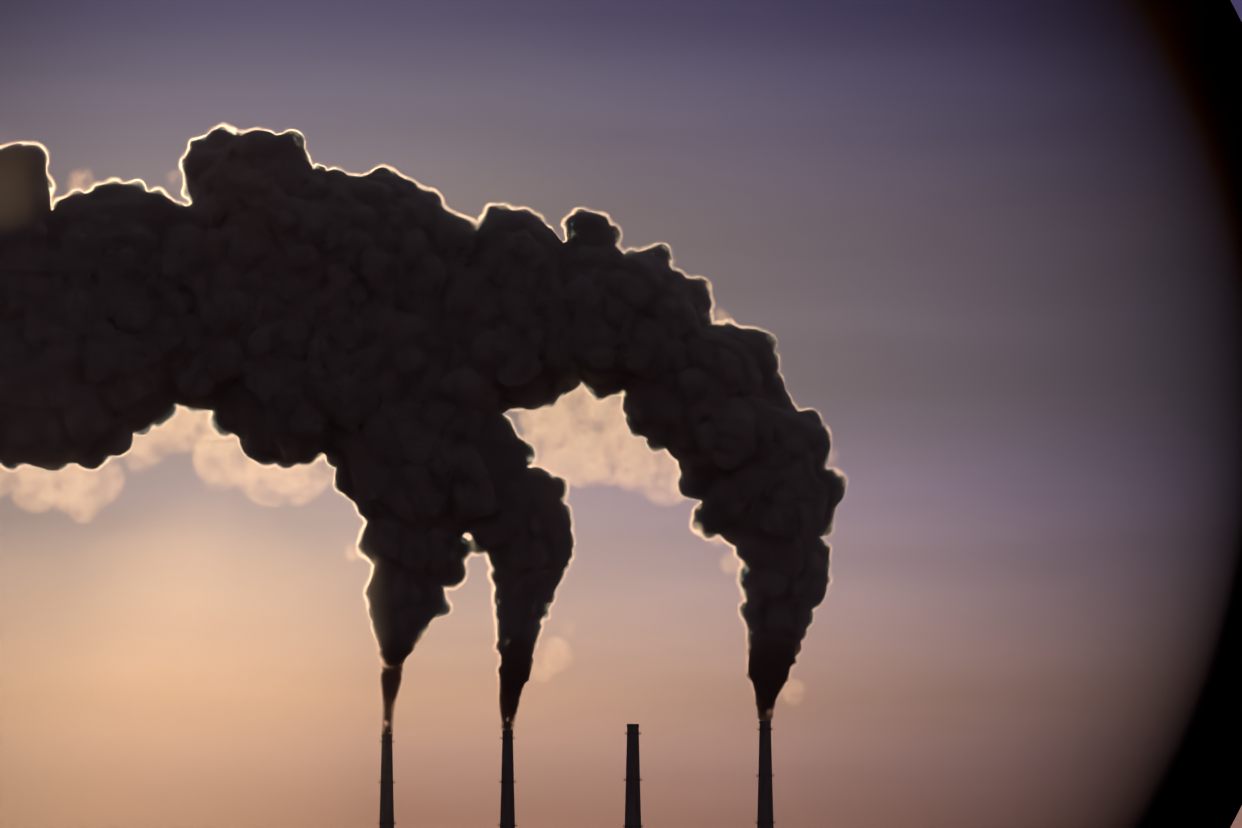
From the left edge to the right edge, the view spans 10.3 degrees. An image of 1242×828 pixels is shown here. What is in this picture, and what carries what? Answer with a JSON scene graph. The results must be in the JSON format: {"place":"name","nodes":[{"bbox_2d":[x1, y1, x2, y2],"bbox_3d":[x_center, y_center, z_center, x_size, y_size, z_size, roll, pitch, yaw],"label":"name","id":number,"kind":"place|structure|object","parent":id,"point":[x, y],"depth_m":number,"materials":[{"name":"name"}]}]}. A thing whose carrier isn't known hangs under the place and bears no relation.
{"place":"outdoors","nodes":[
{"label":"outdoors","id":0,"kind":"place"},
{"bbox_2d":[377,734,395,827],"bbox_3d":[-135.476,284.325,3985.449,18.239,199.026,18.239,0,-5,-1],"label":"chimney","id":1,"kind":"object","parent":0,"point":[387,775],"depth_m":3989.15,"materials":[{"name":"concrete"}]},
{"bbox_2d":[498,730,516,827],"bbox_3d":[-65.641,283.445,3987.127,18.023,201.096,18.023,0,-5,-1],"label":"chimney","id":2,"kind":"object","parent":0,"point":[509,782],"depth_m":3990.89,"materials":[{"name":"concrete"}]},
{"bbox_2d":[0,0,1241,827],"label":"sky","id":3,"kind":"structure","parent":0,"point":[861,380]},
{"bbox_2d":[623,724,642,827],"bbox_3d":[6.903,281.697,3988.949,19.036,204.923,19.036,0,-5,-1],"label":"chimney","id":4,"kind":"object","parent":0,"point":[630,761],"depth_m":3992.38,"materials":[{"name":"concrete"}]},
{"bbox_2d":[755,720,775,827],"bbox_3d":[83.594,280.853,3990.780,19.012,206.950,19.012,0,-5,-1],"label":"chimney","id":5,"kind":"object","parent":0,"point":[765,766],"depth_m":3994.24,"materials":[{"name":"concrete"}]}
]}

